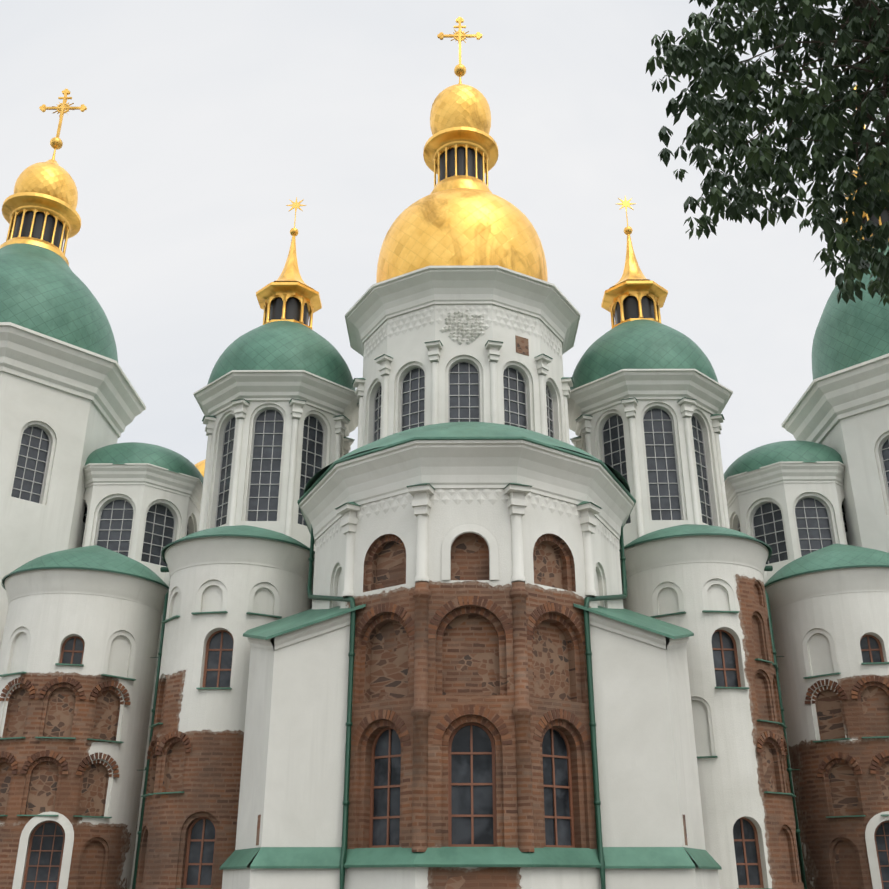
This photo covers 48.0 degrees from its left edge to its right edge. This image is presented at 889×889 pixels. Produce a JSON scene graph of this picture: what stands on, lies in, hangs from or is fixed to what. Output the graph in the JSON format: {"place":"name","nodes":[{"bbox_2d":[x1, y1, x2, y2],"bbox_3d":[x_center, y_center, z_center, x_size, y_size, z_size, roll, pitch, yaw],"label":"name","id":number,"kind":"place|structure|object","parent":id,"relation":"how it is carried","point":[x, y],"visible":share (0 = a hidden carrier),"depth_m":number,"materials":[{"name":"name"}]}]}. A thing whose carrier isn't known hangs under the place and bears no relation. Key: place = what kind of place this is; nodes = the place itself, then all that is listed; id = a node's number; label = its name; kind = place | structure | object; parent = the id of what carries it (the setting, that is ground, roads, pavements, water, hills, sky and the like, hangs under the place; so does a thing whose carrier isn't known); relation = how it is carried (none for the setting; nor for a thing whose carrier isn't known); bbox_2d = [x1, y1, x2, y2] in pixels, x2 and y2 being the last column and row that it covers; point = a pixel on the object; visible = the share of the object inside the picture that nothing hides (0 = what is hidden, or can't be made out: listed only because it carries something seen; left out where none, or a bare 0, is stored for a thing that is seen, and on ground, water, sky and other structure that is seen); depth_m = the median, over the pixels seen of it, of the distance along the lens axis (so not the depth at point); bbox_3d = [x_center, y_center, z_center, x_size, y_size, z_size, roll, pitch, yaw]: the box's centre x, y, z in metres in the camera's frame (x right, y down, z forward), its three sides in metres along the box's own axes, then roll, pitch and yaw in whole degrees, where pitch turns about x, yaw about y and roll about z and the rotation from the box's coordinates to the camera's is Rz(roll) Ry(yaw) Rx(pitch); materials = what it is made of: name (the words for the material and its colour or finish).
{"place":"outdoors","nodes":[
{"label":"outdoors","id":0,"kind":"place"},
{"bbox_2d":[161,525,314,563],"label":"roof","id":1,"kind":"structure","parent":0,"point":[246,531],"depth_m":33.28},
{"bbox_2d":[203,401,343,550],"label":"tower wall","id":2,"kind":"structure","parent":0,"point":[299,532],"depth_m":40.50,"materials":[{"name":"paint"}]},
{"bbox_2d":[216,410,322,526],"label":"window panes","id":3,"kind":"structure","parent":2,"relation":"in","point":[265,476],"depth_m":40.63,"materials":[{"name":"glass"}]},
{"bbox_2d":[214,409,324,527],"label":"window frames","id":4,"kind":"structure","parent":2,"relation":"in","point":[261,458],"depth_m":40.81,"materials":[{"name":"metal"}]},
{"bbox_2d":[202,398,354,440],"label":"column capitals","id":5,"kind":"object","parent":2,"relation":"attached to","point":[289,402],"visible":0.27,"depth_m":42.12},
{"bbox_2d":[0,0,888,473],"label":"sky","id":6,"kind":"structure","parent":0,"point":[186,157],"materials":[{"name":"white"}]},
{"bbox_2d":[361,304,565,446],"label":"drum wall","id":7,"kind":"structure","parent":0,"point":[407,351],"depth_m":38.88,"materials":[{"name":"paint"}]},
{"bbox_2d":[352,340,573,403],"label":"column capitals","id":8,"kind":"object","parent":7,"relation":"attached to","point":[442,345],"visible":0.23,"depth_m":39.23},
{"bbox_2d":[373,361,553,441],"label":"window frames","id":9,"kind":"structure","parent":7,"relation":"in","point":[449,407],"depth_m":38.45,"materials":[{"name":"metal"}]},
{"bbox_2d":[374,362,552,440],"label":"window panes","id":10,"kind":"structure","parent":9,"relation":"in","point":[459,401],"depth_m":38.32,"materials":[{"name":"glass"}]},
{"bbox_2d":[515,335,528,355],"bbox_3d":[3.036,-3.871,39.164,0.600,0.750,0.062,13,-27,-27],"label":"exposed brick patch","id":11,"kind":"object","parent":7,"relation":"in","point":[522,345],"visible":0.79,"depth_m":39.14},
{"bbox_2d":[304,427,629,493],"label":"roof","id":12,"kind":"structure","parent":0,"point":[469,432],"depth_m":29.09,"materials":[{"name":"metal"}]},
{"bbox_2d":[344,867,600,888],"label":"base wall","id":13,"kind":"structure","parent":0,"point":[473,878],"depth_m":23.91,"materials":[{"name":"paint"}]},
{"bbox_2d":[339,847,605,867],"bbox_3d":[0.724,11.850,28.460,10.600,0.460,10.050,0,-24,0],"label":"ledge roofing","id":14,"kind":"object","parent":13,"relation":"on","point":[470,857],"depth_m":24.21,"materials":[{"name":"metal"}]},
{"bbox_2d":[581,400,724,548],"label":"tower wall","id":15,"kind":"structure","parent":0,"point":[672,408],"depth_m":40.39,"materials":[{"name":"paint"}]},
{"bbox_2d":[570,397,724,439],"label":"column capitals","id":16,"kind":"object","parent":15,"relation":"attached to","point":[637,401],"visible":0.27,"depth_m":42.05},
{"bbox_2d":[602,408,713,525],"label":"window grilles","id":17,"kind":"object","parent":15,"relation":"in","point":[676,470],"depth_m":40.71,"materials":[{"name":"metal"}]},
{"bbox_2d":[603,409,711,524],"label":"window panes","id":18,"kind":"structure","parent":17,"relation":"in","point":[662,475],"depth_m":40.54,"materials":[{"name":"glass"}]},
{"bbox_2d":[645,0,888,305],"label":"chestnut tree","id":19,"kind":"object","parent":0,"point":[822,123],"depth_m":8.75,"materials":[{"name":"plant"}]},
{"bbox_3d":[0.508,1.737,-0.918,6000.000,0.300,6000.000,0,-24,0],"label":"ground","id":20,"kind":"structure","parent":0,"visible":0},
{"bbox_2d":[0,372,117,649],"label":"tower wall","id":21,"kind":"structure","parent":20,"relation":"on","point":[78,430],"depth_m":40.07,"materials":[{"name":"paint"}]},
{"bbox_2d":[11,427,48,502],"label":"window panes","id":22,"kind":"structure","parent":21,"relation":"attached to","point":[31,463],"depth_m":40.03,"materials":[{"name":"glass"}]},
{"bbox_2d":[13,426,50,502],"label":"tower frames","id":23,"kind":"structure","parent":21,"relation":"attached to","point":[44,473],"depth_m":40.13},
{"bbox_2d":[0,322,145,437],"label":"tower cornice","id":24,"kind":"structure","parent":21,"relation":"attached to","point":[103,384],"depth_m":41.58,"materials":[{"name":"paint"}]},
{"bbox_2d":[0,243,117,362],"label":"dome","id":25,"kind":"structure","parent":24,"relation":"on","point":[45,291],"depth_m":43.17,"materials":[{"name":"metal"}]},
{"bbox_2d":[0,192,80,265],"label":"lantern","id":26,"kind":"object","parent":25,"relation":"on","point":[51,223],"visible":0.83,"depth_m":47.10,"materials":[{"name":"gold metal"}]},
{"bbox_2d":[14,159,77,209],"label":"onion","id":27,"kind":"object","parent":26,"relation":"on","point":[51,177],"visible":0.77,"depth_m":47.89,"materials":[{"name":"gold metal"}]},
{"bbox_2d":[39,89,86,159],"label":"cross","id":28,"kind":"object","parent":27,"relation":"on","point":[56,142],"visible":0.96,"depth_m":51.02,"materials":[{"name":"gold metal"}]},
{"bbox_2d":[0,593,161,888],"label":"apse wall","id":29,"kind":"structure","parent":20,"relation":"on","point":[119,637],"depth_m":32.31,"materials":[{"name":"paint"}]},
{"bbox_2d":[12,811,73,888],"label":"window surround","id":30,"kind":"object","parent":29,"relation":"attached to","point":[63,821],"visible":0.9,"depth_m":30.31,"materials":[{"name":"paint"}]},
{"bbox_2d":[22,636,84,888],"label":"window frames","id":31,"kind":"structure","parent":29,"relation":"in","point":[39,825],"depth_m":30.64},
{"bbox_2d":[25,638,82,888],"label":"window panes","id":32,"kind":"structure","parent":31,"relation":"in","point":[45,856],"depth_m":30.62,"materials":[{"name":"glass"}]},
{"bbox_2d":[0,676,130,777],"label":"brick arches","id":33,"kind":"structure","parent":29,"relation":"attached to","point":[31,691],"depth_m":32.09,"materials":[{"name":"brick"}]},
{"bbox_2d":[0,663,135,817],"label":"green apse sills","id":34,"kind":"structure","parent":29,"relation":"attached to","point":[3,675],"depth_m":31.75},
{"bbox_2d":[2,545,168,589],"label":"roof","id":35,"kind":"structure","parent":29,"relation":"on","point":[96,557],"depth_m":34.24,"materials":[{"name":"metal"}]},
{"bbox_2d":[4,568,167,613],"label":"cornice","id":36,"kind":"structure","parent":29,"relation":"attached to","point":[92,582],"depth_m":33.72,"materials":[{"name":"paint"}]},
{"bbox_2d":[135,563,312,888],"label":"apse wall","id":37,"kind":"structure","parent":20,"relation":"on","point":[204,774],"depth_m":31.00,"materials":[{"name":"paint"}]},
{"bbox_2d":[147,731,190,758],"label":"brick arches","id":38,"kind":"structure","parent":37,"relation":"attached to","point":[183,737],"depth_m":30.91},
{"bbox_2d":[183,630,233,887],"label":"window frames","id":39,"kind":"structure","parent":37,"relation":"in","point":[189,839],"depth_m":29.78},
{"bbox_2d":[186,632,232,884],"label":"window panes","id":40,"kind":"structure","parent":39,"relation":"in","point":[197,829],"depth_m":29.84,"materials":[{"name":"glass"}]},
{"bbox_2d":[141,611,281,888],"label":"green apse sills","id":41,"kind":"structure","parent":37,"relation":"attached to","point":[164,622],"depth_m":31.86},
{"bbox_2d":[164,536,314,588],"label":"cornice","id":42,"kind":"structure","parent":37,"relation":"attached to","point":[293,558],"depth_m":33.00,"materials":[{"name":"paint"}]},
{"bbox_2d":[222,612,352,888],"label":"buttress wall","id":43,"kind":"structure","parent":20,"relation":"on","point":[291,793],"depth_m":26.79,"materials":[{"name":"paint"}]},
{"bbox_2d":[256,815,260,845],"bbox_3d":[-4.853,10.100,26.153,0.054,0.750,0.320,10,-25,-21],"label":"exposed brick patch","id":44,"kind":"object","parent":43,"relation":"attached to","point":[258,830],"visible":0.57,"depth_m":26.13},
{"bbox_2d":[220,604,365,869],"bbox_3d":[-4.248,7.605,28.501,4.122,8.317,3.930,0,-24,0],"label":"buttress roofing","id":45,"kind":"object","parent":43,"relation":"on","point":[297,858],"depth_m":25.58,"materials":[{"name":"metal"}]},
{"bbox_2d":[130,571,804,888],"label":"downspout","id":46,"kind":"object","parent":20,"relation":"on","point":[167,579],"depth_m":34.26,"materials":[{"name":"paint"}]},
{"bbox_2d":[82,485,199,580],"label":"tower wall","id":47,"kind":"structure","parent":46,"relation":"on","point":[142,499],"depth_m":41.03,"materials":[{"name":"paint"}]},
{"bbox_2d":[81,500,187,566],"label":"window panes","id":48,"kind":"structure","parent":47,"relation":"in","point":[127,525],"depth_m":41.02,"materials":[{"name":"glass"}]},
{"bbox_2d":[81,499,188,564],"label":"window frames","id":49,"kind":"structure","parent":47,"relation":"in","point":[152,533],"depth_m":41.08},
{"bbox_2d":[83,463,202,511],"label":"cornice","id":50,"kind":"structure","parent":47,"relation":"attached to","point":[165,479],"depth_m":41.27,"materials":[{"name":"paint"}]},
{"bbox_2d":[85,442,203,483],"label":"dome","id":51,"kind":"structure","parent":47,"relation":"on","point":[152,454],"depth_m":41.87,"materials":[{"name":"metal"}]},
{"bbox_2d":[193,370,358,536],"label":"cornice and columns","id":52,"kind":"structure","parent":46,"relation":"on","point":[217,396],"depth_m":40.96,"materials":[{"name":"paint"}]},
{"bbox_2d":[207,321,355,390],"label":"dome","id":53,"kind":"structure","parent":52,"relation":"on","point":[282,345],"depth_m":41.99,"materials":[{"name":"metal"}]},
{"bbox_2d":[256,282,321,329],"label":"lantern","id":54,"kind":"object","parent":53,"relation":"on","point":[298,302],"visible":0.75,"depth_m":45.05,"materials":[{"name":"gold metal"}]},
{"bbox_2d":[274,235,312,288],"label":"spire","id":55,"kind":"structure","parent":54,"relation":"on","point":[290,272],"depth_m":46.41,"materials":[{"name":"gold metal"}]},
{"bbox_2d":[286,197,305,235],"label":"star","id":56,"kind":"object","parent":55,"relation":"on","point":[294,230],"visible":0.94,"depth_m":48.11,"materials":[{"name":"gold metal"}]},
{"bbox_2d":[345,265,580,447],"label":"cornice and columns","id":57,"kind":"structure","parent":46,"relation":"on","point":[376,306],"depth_m":39.37,"materials":[{"name":"paint"}]},
{"bbox_2d":[376,188,547,282],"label":"dome","id":58,"kind":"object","parent":57,"relation":"on","point":[459,227],"visible":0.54,"depth_m":41.55,"materials":[{"name":"metal"}]},
{"bbox_2d":[423,127,497,193],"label":"lantern","id":59,"kind":"object","parent":58,"relation":"on","point":[460,157],"visible":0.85,"depth_m":45.93,"materials":[{"name":"gold metal"}]},
{"bbox_2d":[430,83,490,134],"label":"onion dome","id":60,"kind":"object","parent":59,"relation":"on","point":[460,105],"visible":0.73,"depth_m":46.86,"materials":[{"name":"gold metal"}]},
{"bbox_2d":[437,17,481,82],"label":"cross","id":61,"kind":"object","parent":60,"relation":"on","point":[459,35],"visible":0.98,"depth_m":50.15,"materials":[{"name":"gold metal"}]},
{"bbox_2d":[567,369,732,537],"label":"cornice and columns","id":62,"kind":"structure","parent":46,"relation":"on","point":[710,395],"depth_m":40.85,"materials":[{"name":"paint"}]},
{"bbox_2d":[570,319,717,389],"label":"dome","id":63,"kind":"structure","parent":62,"relation":"on","point":[642,344],"depth_m":41.89,"materials":[{"name":"metal"}]},
{"bbox_2d":[601,281,667,328],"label":"lantern","id":64,"kind":"object","parent":63,"relation":"on","point":[624,301],"visible":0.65,"depth_m":44.96,"materials":[{"name":"gold metal"}]},
{"bbox_2d":[609,233,650,288],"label":"spire","id":65,"kind":"structure","parent":64,"relation":"on","point":[632,271],"depth_m":46.35,"materials":[{"name":"gold metal"}]},
{"bbox_2d":[617,197,634,234],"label":"star","id":66,"kind":"object","parent":65,"relation":"attached to","point":[625,203],"visible":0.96,"depth_m":48.01,"materials":[{"name":"gold metal"}]},
{"bbox_2d":[728,483,847,579],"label":"tower wall","id":67,"kind":"structure","parent":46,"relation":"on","point":[785,497],"depth_m":40.84,"materials":[{"name":"paint"}]},
{"bbox_2d":[724,440,842,481],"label":"dome","id":68,"kind":"structure","parent":67,"relation":"on","point":[772,453],"depth_m":41.70,"materials":[{"name":"metal"}]},
{"bbox_2d":[724,461,844,507],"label":"cornice","id":69,"kind":"structure","parent":67,"relation":"attached to","point":[767,476],"depth_m":41.08,"materials":[{"name":"paint"}]},
{"bbox_2d":[737,497,847,563],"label":"window grilles","id":70,"kind":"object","parent":67,"relation":"in","point":[775,532],"depth_m":40.89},
{"bbox_2d":[739,498,846,563],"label":"window panes","id":71,"kind":"structure","parent":70,"relation":"in","point":[801,523],"depth_m":40.83,"materials":[{"name":"glass"}]},
{"bbox_2d":[312,489,623,848],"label":"apse wall","id":72,"kind":"structure","parent":20,"relation":"on","point":[470,658],"depth_m":27.06,"materials":[{"name":"brick"}]},
{"bbox_2d":[299,440,633,542],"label":"cornice","id":73,"kind":"structure","parent":72,"relation":"attached to","point":[469,464],"depth_m":28.69,"materials":[{"name":"paint"}]},
{"bbox_2d":[297,437,635,543],"bbox_3d":[0.723,1.843,32.681,11.080,0.140,10.290,0,-24,0],"label":"roof edge","id":74,"kind":"object","parent":73,"relation":"attached to","point":[325,473],"visible":0.6,"depth_m":28.76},
{"bbox_2d":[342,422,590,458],"bbox_3d":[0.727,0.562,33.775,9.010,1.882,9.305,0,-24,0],"label":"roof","id":75,"kind":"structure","parent":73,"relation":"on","point":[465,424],"depth_m":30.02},
{"bbox_2d":[316,488,617,551],"bbox_3d":[0.704,2.352,30.048,9.776,0.576,4.656,0,-24,0],"label":"decorative frieze","id":76,"kind":"object","parent":72,"relation":"attached to","point":[469,499],"visible":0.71,"depth_m":28.43,"materials":[{"name":"paint"}]},
{"bbox_2d":[337,484,599,597],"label":"columns","id":77,"kind":"structure","parent":72,"relation":"attached to","point":[516,504],"depth_m":27.76,"materials":[{"name":"paint"}]},
{"bbox_2d":[335,483,601,509],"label":"column capitals","id":78,"kind":"object","parent":77,"relation":"on","point":[581,503],"visible":0.33,"depth_m":28.99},
{"bbox_2d":[441,524,498,579],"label":"arch trim","id":79,"kind":"structure","parent":72,"relation":"attached to","point":[455,532],"depth_m":27.29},
{"bbox_2d":[351,535,590,750],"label":"brick arches","id":80,"kind":"structure","parent":72,"relation":"attached to","point":[460,708],"depth_m":26.55,"materials":[{"name":"brick"}]},
{"bbox_2d":[369,723,574,847],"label":"window frames","id":81,"kind":"structure","parent":72,"relation":"in","point":[493,784],"depth_m":25.65,"materials":[{"name":"wood"}]},
{"bbox_2d":[372,725,570,845],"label":"window panes","id":82,"kind":"structure","parent":81,"relation":"in","point":[461,796],"depth_m":25.63,"materials":[{"name":"glass"}]},
{"bbox_2d":[411,581,533,851],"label":"brick columns","id":83,"kind":"structure","parent":72,"relation":"attached to","point":[420,711],"depth_m":25.37,"materials":[{"name":"brick"}]},
{"bbox_2d":[132,524,806,888],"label":"drainpipes","id":84,"kind":"object","parent":20,"relation":"on","point":[592,725],"visible":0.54,"depth_m":27.67,"materials":[{"name":"metal"}]},
{"bbox_2d":[589,612,719,888],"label":"buttress wall","id":85,"kind":"structure","parent":20,"relation":"on","point":[649,788],"depth_m":26.70,"materials":[{"name":"paint"}]},
{"bbox_2d":[573,603,721,869],"bbox_3d":[5.673,7.578,28.437,4.122,8.317,3.930,0,-24,0],"label":"buttress roofing","id":86,"kind":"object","parent":85,"relation":"on","point":[647,858],"depth_m":25.49,"materials":[{"name":"metal"}]},
{"bbox_2d":[682,814,687,845],"bbox_3d":[6.261,10.069,26.082,0.054,0.750,0.320,-10,-25,22],"label":"buttress masonry patch","id":87,"kind":"object","parent":85,"relation":"attached to","point":[685,831],"visible":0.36,"depth_m":26.06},
{"bbox_2d":[622,562,803,888],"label":"apse wall","id":88,"kind":"structure","parent":20,"relation":"on","point":[740,775],"depth_m":30.93,"materials":[{"name":"paint"}]},
{"bbox_2d":[619,535,768,580],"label":"cornice","id":89,"kind":"structure","parent":88,"relation":"attached to","point":[696,549],"depth_m":32.88,"materials":[{"name":"paint"}]},
{"bbox_2d":[619,524,771,561],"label":"roof","id":90,"kind":"structure","parent":88,"relation":"on","point":[684,530],"depth_m":33.19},
{"bbox_2d":[650,610,795,888],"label":"green apse sills","id":91,"kind":"structure","parent":88,"relation":"attached to","point":[760,720],"depth_m":31.10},
{"bbox_2d":[712,629,763,887],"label":"window frames","id":92,"kind":"structure","parent":88,"relation":"in","point":[748,885],"depth_m":29.71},
{"bbox_2d":[712,631,759,884],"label":"window panes","id":93,"kind":"structure","parent":92,"relation":"in","point":[748,830],"depth_m":29.77,"materials":[{"name":"glass"}]},
{"bbox_2d":[757,731,788,758],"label":"apse arch bricks","id":94,"kind":"object","parent":88,"relation":"attached to","point":[762,739],"visible":0.83,"depth_m":30.97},
{"bbox_2d":[771,592,888,888],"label":"apse wall","id":95,"kind":"structure","parent":20,"relation":"on","point":[818,635],"depth_m":32.36,"materials":[{"name":"paint"}]},
{"bbox_2d":[764,544,888,586],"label":"roof","id":96,"kind":"structure","parent":95,"relation":"on","point":[834,556],"depth_m":34.16,"materials":[{"name":"metal"}]},
{"bbox_2d":[765,567,888,611],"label":"cornice","id":97,"kind":"structure","parent":95,"relation":"attached to","point":[822,583],"depth_m":33.57,"materials":[{"name":"paint"}]},
{"bbox_2d":[803,662,888,817],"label":"green apse sills","id":98,"kind":"structure","parent":95,"relation":"attached to","point":[848,738],"depth_m":31.94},
{"bbox_2d":[805,675,888,776],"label":"brick arches","id":99,"kind":"structure","parent":95,"relation":"attached to","point":[849,757],"depth_m":32.01,"materials":[{"name":"brick"}]},
{"bbox_2d":[860,635,888,888],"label":"window frames","id":100,"kind":"structure","parent":95,"relation":"in","point":[882,660],"depth_m":30.77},
{"bbox_2d":[860,636,888,888],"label":"window panes","id":101,"kind":"structure","parent":100,"relation":"in","point":[880,840],"depth_m":30.71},
{"bbox_2d":[865,811,888,888],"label":"window surround","id":102,"kind":"object","parent":95,"relation":"attached to","point":[875,821],"visible":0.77,"depth_m":30.30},
{"bbox_2d":[820,405,888,552],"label":"tower wall","id":103,"kind":"structure","parent":20,"relation":"on","point":[855,442],"depth_m":40.38,"materials":[{"name":"paint"}]},
{"bbox_2d":[781,353,888,443],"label":"tower cornice","id":104,"kind":"structure","parent":103,"relation":"attached to","point":[823,406],"depth_m":41.59,"materials":[{"name":"paint"}]},
{"bbox_2d":[812,246,888,379],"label":"dome","id":105,"kind":"structure","parent":103,"relation":"on","point":[850,333],"depth_m":43.11,"materials":[{"name":"metal"}]},
{"bbox_2d":[842,208,888,247],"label":"lantern","id":106,"kind":"object","parent":105,"relation":"on","point":[884,216],"visible":0.04,"depth_m":46.95,"materials":[{"name":"gold metal"}]},
{"bbox_2d":[845,168,865,199],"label":"onion","id":107,"kind":"object","parent":106,"relation":"attached to","point":[855,176],"visible":0.02,"depth_m":48.34,"materials":[{"name":"gold metal"}]},
{"bbox_2d":[880,437,888,494],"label":"tower frames","id":108,"kind":"structure","parent":103,"relation":"attached to","point":[883,463],"depth_m":40.18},
{"bbox_2d":[882,440,888,486],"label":"window","id":109,"kind":"structure","parent":103,"relation":"on","point":[885,453],"depth_m":40.24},
{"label":"dome drum","id":110,"kind":"object","parent":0,"visible":0},
{"bbox_2d":[195,459,205,477],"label":"golden dome","id":111,"kind":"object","parent":110,"relation":"on","point":[200,466],"visible":0.06,"depth_m":60.91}
]}

